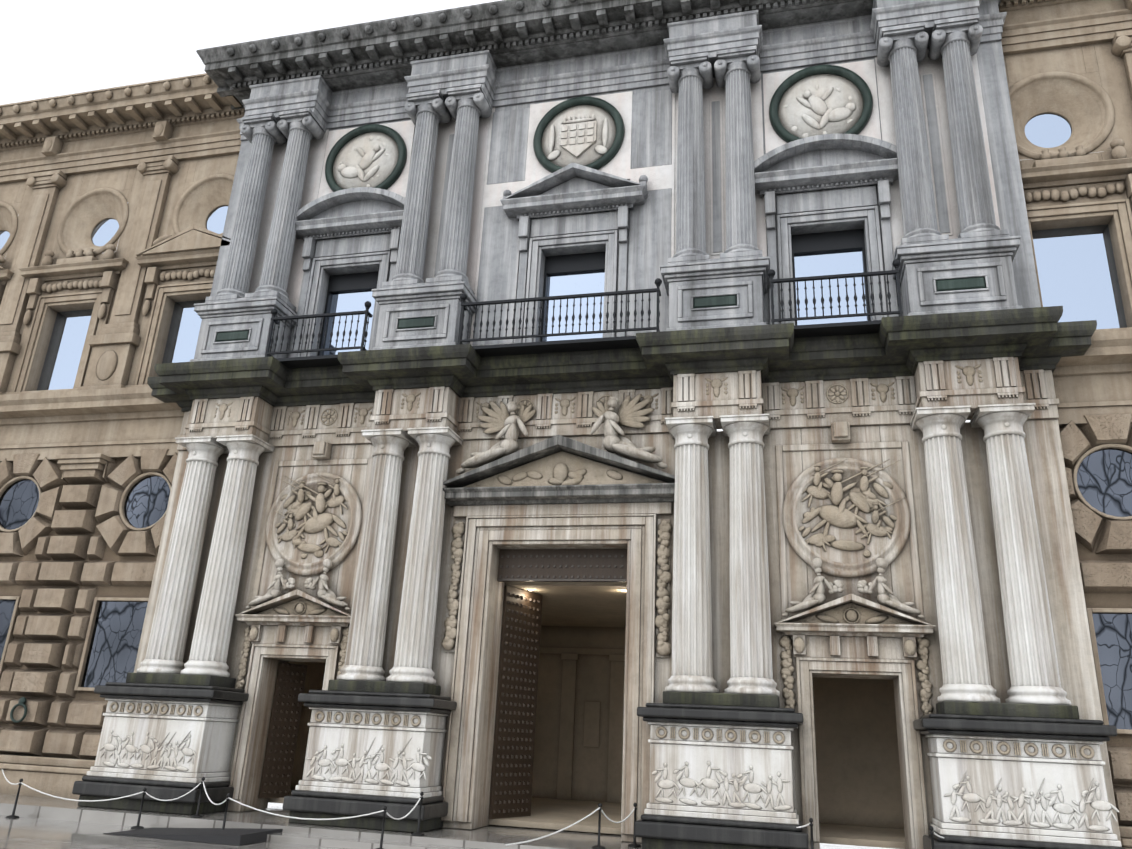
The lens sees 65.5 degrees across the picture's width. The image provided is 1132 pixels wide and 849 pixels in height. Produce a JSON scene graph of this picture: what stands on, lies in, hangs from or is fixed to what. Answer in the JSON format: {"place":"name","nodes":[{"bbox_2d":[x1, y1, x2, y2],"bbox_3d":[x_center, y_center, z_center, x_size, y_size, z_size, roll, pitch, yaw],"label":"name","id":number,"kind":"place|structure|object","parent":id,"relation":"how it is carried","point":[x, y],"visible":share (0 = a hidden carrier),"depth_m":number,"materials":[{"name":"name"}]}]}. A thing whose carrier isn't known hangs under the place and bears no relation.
{"place":"outdoors","nodes":[
{"label":"outdoors","id":0,"kind":"place"},
{"bbox_2d":[0,794,641,848],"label":"platform paving","id":1,"kind":"structure","parent":0,"point":[493,837],"depth_m":14.90,"materials":[{"name":"stone"}]},
{"bbox_2d":[78,672,235,814],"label":"grey pedestal plinth","id":2,"kind":"structure","parent":1,"relation":"on","point":[168,806],"depth_m":16.07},
{"bbox_2d":[72,682,248,802],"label":"molding","id":3,"kind":"structure","parent":2,"relation":"on","point":[119,787],"depth_m":16.15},
{"bbox_2d":[87,698,240,782],"bbox_3d":[-7.587,5.981,16.722,2.340,1.380,1.070,-2,-20,14],"label":"column pedestal","id":4,"kind":"object","parent":3,"relation":"on","point":[211,727],"visible":0.9,"depth_m":16.32,"materials":[{"name":"stone"}]},
{"bbox_2d":[137,436,228,673],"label":"column","id":5,"kind":"structure","parent":2,"relation":"on","point":[169,632],"depth_m":17.89,"materials":[{"name":"white stone"}]},
{"bbox_2d":[180,434,274,677],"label":"column","id":6,"kind":"structure","parent":2,"relation":"on","point":[212,632],"depth_m":17.65,"materials":[{"name":"white stone"}]},
{"bbox_2d":[289,680,442,832],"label":"grey pedestal plinth","id":7,"kind":"structure","parent":1,"relation":"on","point":[391,824],"depth_m":15.02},
{"bbox_2d":[283,690,456,820],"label":"molding","id":8,"kind":"structure","parent":7,"relation":"on","point":[341,803],"depth_m":15.08,"materials":[{"name":"stone"}]},
{"bbox_2d":[295,707,448,798],"bbox_3d":[-3.398,5.815,15.677,2.340,1.380,1.070,-2,-20,14],"label":"pedestal","id":9,"kind":"object","parent":8,"relation":"on","point":[427,734],"visible":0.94,"depth_m":15.27,"materials":[{"name":"stone"}]},
{"bbox_2d":[306,737,431,785],"bbox_3d":[-3.415,5.771,15.187,2.354,0.787,0.044,-2,-20,14],"label":"relief sculpture","id":10,"kind":"object","parent":9,"relation":"attached to","point":[341,761],"visible":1,"depth_m":15.12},
{"bbox_2d":[337,428,417,680],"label":"column","id":11,"kind":"structure","parent":7,"relation":"on","point":[366,639],"depth_m":16.83,"materials":[{"name":"white stone"}]},
{"bbox_2d":[386,426,463,684],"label":"column","id":12,"kind":"structure","parent":7,"relation":"on","point":[415,639],"depth_m":16.59,"materials":[{"name":"white stone"}]},
{"bbox_2d":[489,582,626,833],"bbox_3d":[0.791,6.310,19.779,7.400,4.580,6.850,-2,-20,14],"label":"doorway interior","id":13,"kind":"object","parent":1,"relation":"on","point":[578,761],"visible":0.33,"depth_m":22.64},
{"bbox_2d":[134,419,1121,848],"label":"portal wall","id":14,"kind":"structure","parent":1,"relation":"on","point":[790,455],"depth_m":15.89,"materials":[{"name":"beige stone"}]},
{"bbox_2d":[258,662,306,797],"bbox_3d":[-5.659,6.117,17.675,0.090,2.540,0.660,-13,-25,37],"label":"side door leaf","id":15,"kind":"object","parent":14,"relation":"attached to","point":[278,765],"visible":1,"depth_m":17.63,"materials":[{"name":"brown wood"}]},
{"bbox_2d":[229,625,344,798],"bbox_3d":[-5.366,5.475,16.816,1.960,3.200,0.170,-2,-20,14],"label":"side door frame","id":16,"kind":"object","parent":14,"relation":"attached to","point":[306,642],"visible":0.73,"depth_m":17.15,"materials":[{"name":"beige stone"}]},
{"bbox_2d":[235,589,350,626],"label":"pediment","id":17,"kind":"structure","parent":16,"relation":"on","point":[250,617],"depth_m":17.31,"materials":[{"name":"beige stone"}]},
{"bbox_2d":[265,472,361,575],"bbox_3d":[-5.187,2.023,18.078,2.160,2.160,0.100,-2,-20,14],"label":"relief medallion","id":18,"kind":"object","parent":14,"relation":"attached to","point":[310,564],"visible":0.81,"depth_m":18.00,"materials":[{"name":"beige stone"}]},
{"bbox_2d":[272,473,347,558],"bbox_3d":[-5.281,1.869,18.136,1.852,1.791,0.218,-2,-20,14],"label":"relief sculpture","id":19,"kind":"object","parent":18,"relation":"attached to","point":[300,509],"visible":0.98,"depth_m":18.09,"materials":[{"name":"beige stone"}]},
{"bbox_2d":[488,586,542,818],"bbox_3d":[-0.954,5.438,17.419,0.115,4.280,1.300,-9,-23,31],"label":"open door leaf","id":20,"kind":"object","parent":14,"relation":"attached to","point":[513,756],"depth_m":17.32,"materials":[{"name":"brown wood"}]},
{"bbox_2d":[441,502,671,834],"bbox_3d":[-0.247,4.209,15.953,4.300,5.680,0.130,-2,-20,14],"label":"door frame","id":21,"kind":"object","parent":14,"relation":"attached to","point":[634,526],"visible":0.9,"depth_m":16.21,"materials":[{"name":"beige stone"}]},
{"bbox_2d":[441,520,671,655],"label":"carved garlands","id":22,"kind":"object","parent":21,"relation":"attached to","point":[663,647],"depth_m":16.16,"materials":[{"name":"beige stone"}]},
{"bbox_2d":[443,435,674,506],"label":"pediment","id":23,"kind":"structure","parent":14,"relation":"attached to","point":[456,494],"depth_m":16.81,"materials":[{"name":"stone"}]},
{"bbox_2d":[456,397,667,473],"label":"statues","id":24,"kind":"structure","parent":23,"relation":"on","point":[613,442],"depth_m":17.02,"materials":[{"name":"stone"}]},
{"bbox_2d":[462,451,662,487],"bbox_3d":[-0.094,0.898,17.093,4.600,0.790,0.200,-2,-20,14],"label":"pediment relief","id":25,"kind":"object","parent":23,"relation":"attached to","point":[562,468],"depth_m":17.05,"materials":[{"name":"beige stone"}]},
{"bbox_2d":[498,549,626,581],"bbox_3d":[-0.029,2.732,17.059,2.650,0.620,0.100,-2,-20,14],"label":"door transom panel","id":26,"kind":"object","parent":14,"relation":"attached to","point":[569,561],"visible":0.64,"depth_m":17.02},
{"bbox_2d":[177,357,1059,450],"bbox_3d":[-0.038,-0.217,17.491,17.770,0.900,1.275,-2,-20,14],"label":"frieze","id":27,"kind":"object","parent":14,"relation":"on","point":[976,393],"visible":0.6,"depth_m":16.57,"materials":[{"name":"stone"}]},
{"bbox_2d":[214,364,982,426],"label":"frieze ornaments","id":28,"kind":"object","parent":27,"relation":"attached to","point":[968,372],"visible":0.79,"depth_m":17.17},
{"bbox_2d":[185,357,1048,438],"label":"triglyphs","id":29,"kind":"object","parent":27,"relation":"attached to","point":[505,398],"visible":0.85,"depth_m":16.66,"materials":[{"name":"stone"}]},
{"bbox_2d":[147,306,1096,411],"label":"cornice","id":30,"kind":"structure","parent":14,"relation":"on","point":[1036,338],"depth_m":16.63,"materials":[{"name":"stone"}]},
{"bbox_2d":[190,295,297,361],"bbox_3d":[-7.191,-1.891,19.554,2.080,1.730,1.000,-2,-20,14],"label":"pedestal","id":31,"kind":"object","parent":30,"relation":"on","point":[253,315],"visible":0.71,"depth_m":19.27,"materials":[{"name":"grey stone"}]},
{"bbox_2d":[205,113,287,300],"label":"column","id":32,"kind":"structure","parent":31,"relation":"on","point":[263,134],"depth_m":20.71,"materials":[{"name":"grey stone"}]},
{"bbox_2d":[244,108,325,311],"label":"column","id":33,"kind":"structure","parent":31,"relation":"on","point":[300,129],"depth_m":20.46,"materials":[{"name":"grey stone"}]},
{"bbox_2d":[265,301,372,368],"bbox_3d":[-5.119,-1.775,18.913,2.350,1.275,1.095,-2,-20,14],"label":"balcony railing","id":34,"kind":"object","parent":30,"relation":"on","point":[311,361],"visible":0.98,"depth_m":18.43,"materials":[{"name":"black"}]},
{"bbox_2d":[371,280,478,349],"bbox_3d":[-3.003,-2.056,18.510,2.080,1.730,1.000,-2,-20,14],"label":"pedestal","id":35,"kind":"object","parent":30,"relation":"on","point":[440,301],"visible":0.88,"depth_m":18.21,"materials":[{"name":"grey stone"}]},
{"bbox_2d":[382,89,451,285],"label":"column","id":36,"kind":"structure","parent":35,"relation":"on","point":[428,112],"depth_m":19.67,"materials":[{"name":"grey stone"}]},
{"bbox_2d":[426,84,491,295],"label":"column","id":37,"kind":"structure","parent":35,"relation":"on","point":[468,106],"depth_m":19.42,"materials":[{"name":"grey stone"}]},
{"bbox_2d":[457,278,661,356],"bbox_3d":[-0.068,-1.975,17.653,4.130,1.275,1.095,-2,-20,14],"label":"balcony railing","id":38,"kind":"object","parent":30,"relation":"on","point":[621,342],"visible":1,"depth_m":17.14,"materials":[{"name":"black"}]},
{"bbox_2d":[210,41,1040,357],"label":"wall","id":39,"kind":"structure","parent":30,"relation":"on","point":[1010,197],"depth_m":17.71,"materials":[{"name":"stone"}]},
{"bbox_2d":[248,129,328,311],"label":"pilasters","id":40,"kind":"object","parent":39,"relation":"attached to","point":[316,155],"visible":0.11,"depth_m":21.21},
{"bbox_2d":[290,228,400,357],"bbox_3d":[-4.966,-2.798,19.729,2.400,3.300,0.220,-2,-20,14],"label":"window frame","id":41,"kind":"object","parent":39,"relation":"attached to","point":[381,250],"visible":0.67,"depth_m":20.08,"materials":[{"name":"grey stone"}]},
{"bbox_2d":[295,187,404,239],"bbox_3d":[-4.891,-4.901,20.363,3.240,1.090,0.440,-2,-20,14],"label":"pediment window","id":42,"kind":"structure","parent":39,"relation":"attached to","point":[351,225],"depth_m":20.27,"materials":[{"name":"grey stone"}]},
{"bbox_2d":[333,132,398,188],"bbox_3d":[-4.784,-6.264,21.012,1.720,1.720,0.180,-2,-20,14],"label":"relief medallion","id":43,"kind":"object","parent":39,"relation":"attached to","point":[370,159],"visible":1,"depth_m":20.98,"materials":[{"name":"white stone"}]},
{"bbox_2d":[423,107,494,290],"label":"pilasters","id":44,"kind":"object","parent":39,"relation":"attached to","point":[446,131],"visible":0.25,"depth_m":20.07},
{"bbox_2d":[514,206,628,342],"bbox_3d":[0.095,-2.998,18.467,2.400,3.300,0.220,-2,-20,14],"label":"window frame","id":45,"kind":"object","parent":39,"relation":"attached to","point":[577,230],"visible":0.79,"depth_m":18.75,"materials":[{"name":"grey stone"}]},
{"bbox_2d":[472,89,671,345],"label":"wall panels","id":46,"kind":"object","parent":39,"relation":"attached to","point":[649,250],"depth_m":19.09,"materials":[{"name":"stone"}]},
{"bbox_2d":[470,91,674,345],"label":"white medallion borders","id":47,"kind":"object","parent":39,"relation":"attached to","point":[661,177],"visible":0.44,"depth_m":19.27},
{"bbox_2d":[500,163,647,220],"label":"pediment","id":48,"kind":"structure","parent":39,"relation":"attached to","point":[528,201],"depth_m":18.97,"materials":[{"name":"grey stone"}]},
{"bbox_2d":[526,91,629,186],"bbox_3d":[0.284,-6.369,19.762,2.300,2.330,0.030,-2,-20,14],"label":"wall panel","id":49,"kind":"object","parent":39,"relation":"attached to","point":[617,165],"visible":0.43,"depth_m":19.75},
{"bbox_2d":[542,105,615,166],"bbox_3d":[0.270,-6.474,19.722,1.720,1.720,0.120,-2,-20,14],"label":"coat-of-arms medallion","id":50,"kind":"object","parent":39,"relation":"attached to","point":[583,135],"visible":0.96,"depth_m":19.70,"materials":[{"name":"white stone"}]},
{"bbox_2d":[318,229,870,355],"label":"upper window frames","id":51,"kind":"structure","parent":39,"relation":"attached to","point":[833,241],"depth_m":18.96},
{"bbox_2d":[322,249,866,354],"bbox_3d":[0.200,-2.474,18.806,11.960,2.650,0.040,-2,-20,14],"label":"upper window glass","id":52,"kind":"object","parent":51,"relation":"in","point":[830,263],"visible":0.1,"depth_m":18.65,"materials":[{"name":"glass"}]},
{"bbox_2d":[196,0,1006,140],"bbox_3d":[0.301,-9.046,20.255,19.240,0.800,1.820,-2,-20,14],"label":"cornice","id":53,"kind":"structure","parent":39,"relation":"on","point":[507,33],"depth_m":20.38,"materials":[{"name":"stone"}]},
{"bbox_2d":[674,72,766,258],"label":"pilasters","id":54,"kind":"object","parent":39,"relation":"attached to","point":[715,92],"visible":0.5,"depth_m":18.68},
{"bbox_2d":[778,74,862,137],"bbox_3d":[5.339,-6.664,18.487,1.720,1.720,0.180,-2,-20,14],"label":"relief medallion","id":55,"kind":"object","parent":39,"relation":"attached to","point":[815,105],"visible":0.98,"depth_m":18.48,"materials":[{"name":"white stone"}]},
{"bbox_2d":[769,65,872,142],"bbox_3d":[5.331,-6.674,18.460,2.100,2.100,0.120,-2,-20,14],"label":"medallion frame","id":56,"kind":"object","parent":39,"relation":"attached to","point":[856,80],"visible":0.67,"depth_m":18.52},
{"bbox_2d":[763,59,880,152],"bbox_3d":[5.346,-6.569,18.500,2.300,2.330,0.030,-2,-20,14],"label":"wall panel","id":57,"kind":"object","parent":39,"relation":"attached to","point":[863,70],"visible":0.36,"depth_m":18.58,"materials":[{"name":"stone"}]},
{"bbox_2d":[764,180,898,324],"bbox_3d":[5.156,-3.198,17.204,2.400,3.300,0.220,-2,-20,14],"label":"window frame","id":58,"kind":"object","parent":39,"relation":"attached to","point":[829,206],"visible":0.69,"depth_m":17.49,"materials":[{"name":"grey stone"}]},
{"bbox_2d":[754,134,898,197],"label":"pediment","id":59,"kind":"structure","parent":58,"relation":"on","point":[872,172],"depth_m":17.71,"materials":[{"name":"grey stone"}]},
{"bbox_2d":[875,50,1000,256],"bbox_3d":[7.372,-5.461,17.556,1.960,5.000,0.030,-2,-20,14],"label":"pilaster","id":60,"kind":"object","parent":39,"relation":"attached to","point":[927,65],"visible":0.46,"depth_m":17.65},
{"bbox_2d":[660,255,769,330],"bbox_3d":[2.911,-2.291,17.034,2.080,1.730,1.000,-2,-20,14],"label":"pedestal","id":61,"kind":"object","parent":30,"relation":"on","point":[745,280],"visible":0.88,"depth_m":16.73,"materials":[{"name":"grey stone"}]},
{"bbox_2d":[667,52,713,262],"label":"column","id":62,"kind":"structure","parent":61,"relation":"on","point":[690,77],"depth_m":18.20,"materials":[{"name":"grey stone"}]},
{"bbox_2d":[714,45,762,257],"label":"column","id":63,"kind":"structure","parent":61,"relation":"on","point":[737,71],"depth_m":17.96,"materials":[{"name":"grey stone"}]},
{"bbox_2d":[767,259,902,337],"bbox_3d":[4.984,-2.175,16.392,2.350,1.275,1.095,-2,-20,14],"label":"balcony railing","id":64,"kind":"object","parent":30,"relation":"on","point":[838,329],"visible":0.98,"depth_m":15.89,"materials":[{"name":"black"}]},
{"bbox_2d":[891,234,1021,315],"bbox_3d":[7.100,-2.456,15.989,2.080,1.730,1.000,-2,-20,14],"label":"pedestal","id":65,"kind":"object","parent":30,"relation":"on","point":[923,266],"visible":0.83,"depth_m":15.69,"materials":[{"name":"grey stone"}]},
{"bbox_2d":[877,22,948,244],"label":"column","id":66,"kind":"structure","parent":65,"relation":"on","point":[902,49],"depth_m":17.16,"materials":[{"name":"grey stone"}]},
{"bbox_2d":[928,14,1008,237],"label":"column","id":67,"kind":"structure","parent":65,"relation":"on","point":[954,43],"depth_m":16.92,"materials":[{"name":"grey stone"}]},
{"bbox_2d":[782,458,910,577],"bbox_3d":[4.935,1.622,15.553,2.160,2.160,0.100,-2,-20,14],"label":"medallion","id":68,"kind":"object","parent":14,"relation":"attached to","point":[836,562],"visible":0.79,"depth_m":15.48,"materials":[{"name":"beige stone"}]},
{"bbox_2d":[798,459,903,557],"bbox_3d":[5.033,1.460,15.564,1.852,1.789,0.218,-2,-20,14],"label":"relief sculpture","id":69,"kind":"object","parent":68,"relation":"attached to","point":[863,498],"visible":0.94,"depth_m":15.54,"materials":[{"name":"beige stone"}]},
{"bbox_2d":[812,677,905,848],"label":"doorway","id":70,"kind":"structure","parent":14,"relation":"attached to","point":[859,791],"depth_m":17.82,"materials":[{"name":"paint"}]},
{"bbox_2d":[793,635,928,848],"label":"side door frame","id":71,"kind":"object","parent":14,"relation":"attached to","point":[871,655],"visible":0.94,"depth_m":14.52,"materials":[{"name":"beige stone"}]},
{"bbox_2d":[774,594,935,637],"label":"pediment","id":72,"kind":"structure","parent":71,"relation":"on","point":[921,629],"depth_m":14.76,"materials":[{"name":"beige stone"}]},
{"bbox_2d":[782,558,924,618],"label":"statues","id":73,"kind":"object","parent":72,"relation":"on","point":[884,598],"visible":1,"depth_m":14.94,"materials":[{"name":"stone"}]},
{"bbox_2d":[779,603,933,714],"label":"door ornaments","id":74,"kind":"object","parent":71,"relation":"attached to","point":[850,613],"visible":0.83,"depth_m":14.84,"materials":[{"name":"beige stone"}]},
{"bbox_2d":[642,691,788,848],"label":"column plinth","id":75,"kind":"structure","parent":1,"relation":"on","point":[724,699],"depth_m":14.14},
{"bbox_2d":[665,416,718,692],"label":"column","id":76,"kind":"structure","parent":75,"relation":"on","point":[691,638],"depth_m":15.35,"materials":[{"name":"white stone"}]},
{"bbox_2d":[719,414,779,695],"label":"column","id":77,"kind":"structure","parent":75,"relation":"on","point":[751,672],"depth_m":15.10,"materials":[{"name":"white stone"}]},
{"bbox_2d":[0,802,894,848],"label":"plaza ground","id":78,"kind":"structure","parent":0,"point":[27,833],"depth_m":13.65,"materials":[{"name":"stone"}]},
{"bbox_2d":[0,754,94,799],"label":"plinth bench","id":79,"kind":"object","parent":78,"relation":"on","point":[56,776],"depth_m":17.75,"materials":[{"name":"stone"}]},
{"bbox_2d":[0,459,157,759],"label":"wing wall","id":80,"kind":"structure","parent":78,"relation":"on","point":[112,590],"depth_m":19.35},
{"bbox_2d":[0,453,171,690],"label":"wing window frames","id":81,"kind":"structure","parent":80,"relation":"attached to","point":[97,461],"depth_m":19.80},
{"bbox_2d":[0,476,169,687],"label":"wing window glass","id":82,"kind":"object","parent":81,"relation":"in","point":[115,643],"visible":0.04,"depth_m":19.15,"materials":[{"name":"glass"}]},
{"bbox_2d":[0,449,177,759],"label":"rusticated wing blocks","id":83,"kind":"structure","parent":80,"relation":"attached to","point":[118,536],"depth_m":19.34,"materials":[{"name":"stone"}]},
{"bbox_2d":[0,386,183,462],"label":"entablature","id":84,"kind":"structure","parent":80,"relation":"on","point":[120,423],"depth_m":20.62,"materials":[{"name":"stone"}]},
{"bbox_2d":[0,154,238,390],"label":"wall","id":85,"kind":"structure","parent":80,"relation":"on","point":[88,215],"depth_m":23.12,"materials":[{"name":"stone"}]},
{"bbox_2d":[0,206,227,390],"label":"upper window glass","id":86,"kind":"object","parent":85,"relation":"in","point":[64,351],"visible":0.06,"depth_m":22.30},
{"bbox_2d":[0,124,229,379],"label":"carved ornaments","id":87,"kind":"object","parent":85,"relation":"attached to","point":[191,240],"visible":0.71,"depth_m":21.72,"materials":[{"name":"stone"}]},
{"bbox_2d":[0,120,233,394],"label":"wing frame pilasters","id":88,"kind":"object","parent":85,"relation":"attached to","point":[25,278],"visible":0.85,"depth_m":22.31,"materials":[{"name":"stone"}]},
{"bbox_2d":[0,73,244,183],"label":"cornice","id":89,"kind":"structure","parent":85,"relation":"on","point":[107,129],"depth_m":23.65,"materials":[{"name":"stone"}]},
{"bbox_2d":[103,828,282,845],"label":"floor slab","id":90,"kind":"structure","parent":78,"relation":"on","point":[236,836],"depth_m":13.93,"materials":[{"name":"grey"}]},
{"bbox_2d":[1059,426,1131,825],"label":"wing back wall","id":91,"kind":"structure","parent":78,"relation":"on","point":[1108,600],"depth_m":14.59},
{"bbox_2d":[1004,42,1131,327],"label":"wall","id":92,"kind":"structure","parent":91,"relation":"on","point":[1079,107],"depth_m":17.84,"materials":[{"name":"stone"}]},
{"bbox_2d":[999,0,1131,55],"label":"cornice","id":93,"kind":"structure","parent":92,"relation":"on","point":[1034,25],"depth_m":18.21,"materials":[{"name":"stone"}]},
{"bbox_2d":[1009,0,1131,331],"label":"window frames","id":94,"kind":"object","parent":92,"relation":"attached to","point":[1066,173],"visible":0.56,"depth_m":16.96,"materials":[{"name":"stone"}]},
{"bbox_2d":[1025,113,1126,328],"bbox_3d":[11.513,-4.089,16.885,5.030,5.290,0.160,-2,-20,14],"label":"upper window glass","id":95,"kind":"object","parent":92,"relation":"in","point":[1077,274],"visible":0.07,"depth_m":16.87,"materials":[{"name":"glass"}]},
{"bbox_2d":[1052,330,1131,426],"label":"entablature","id":96,"kind":"structure","parent":91,"relation":"on","point":[1095,378],"depth_m":15.52,"materials":[{"name":"stone"}]},
{"bbox_2d":[1060,414,1131,825],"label":"rusticated wing blocks","id":97,"kind":"structure","parent":91,"relation":"attached to","point":[1106,576],"depth_m":14.75,"materials":[{"name":"stone"}]},
{"bbox_2d":[0,0,1095,430],"label":"sky","id":98,"kind":"structure","parent":0,"point":[49,48],"materials":[{"name":"white"}]},
{"bbox_2d":[635,703,808,848],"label":"molding","id":99,"kind":"structure","parent":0,"point":[789,836],"depth_m":13.57,"materials":[{"name":"stone"}]},
{"bbox_2d":[644,722,798,824],"bbox_3d":[2.516,5.581,14.201,2.340,1.380,1.070,-2,-20,14],"label":"pedestal","id":100,"kind":"object","parent":99,"relation":"on","point":[736,757],"visible":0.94,"depth_m":13.76,"materials":[{"name":"stone"}]},
{"bbox_2d":[652,761,791,810],"bbox_3d":[2.403,5.602,13.713,2.159,0.657,0.044,-2,-20,14],"label":"relief sculpture","id":101,"kind":"object","parent":100,"relation":"attached to","point":[709,783],"visible":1,"depth_m":13.68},
{"bbox_2d":[913,714,1125,848],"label":"molding","id":102,"kind":"structure","parent":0,"point":[1032,727],"depth_m":12.78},
{"bbox_2d":[936,701,1078,718],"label":"column plinth","id":103,"kind":"structure","parent":102,"relation":"on","point":[1012,710],"depth_m":13.25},
{"bbox_2d":[910,405,999,702],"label":"column","id":104,"kind":"structure","parent":103,"relation":"on","point":[964,661],"depth_m":14.31,"materials":[{"name":"white stone"}]},
{"bbox_2d":[969,403,1070,704],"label":"column","id":105,"kind":"structure","parent":103,"relation":"on","point":[1033,662],"depth_m":14.08,"materials":[{"name":"white stone"}]},
{"bbox_2d":[925,734,1121,846],"bbox_3d":[6.705,5.415,13.157,2.340,1.380,1.070,-2,-20,14],"label":"pedestal","id":106,"kind":"object","parent":102,"relation":"on","point":[986,772],"visible":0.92,"depth_m":12.75,"materials":[{"name":"stone"}]},
{"bbox_2d":[944,771,1118,831],"bbox_3d":[6.659,5.402,12.663,2.294,0.712,0.044,-2,-20,14],"label":"relief sculpture","id":107,"kind":"object","parent":106,"relation":"attached to","point":[1062,807],"visible":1,"depth_m":12.60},
{"bbox_2d":[1077,448,1131,729],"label":"windows","id":108,"kind":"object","parent":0,"point":[1104,479],"visible":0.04,"depth_m":14.44,"materials":[{"name":"glass"}]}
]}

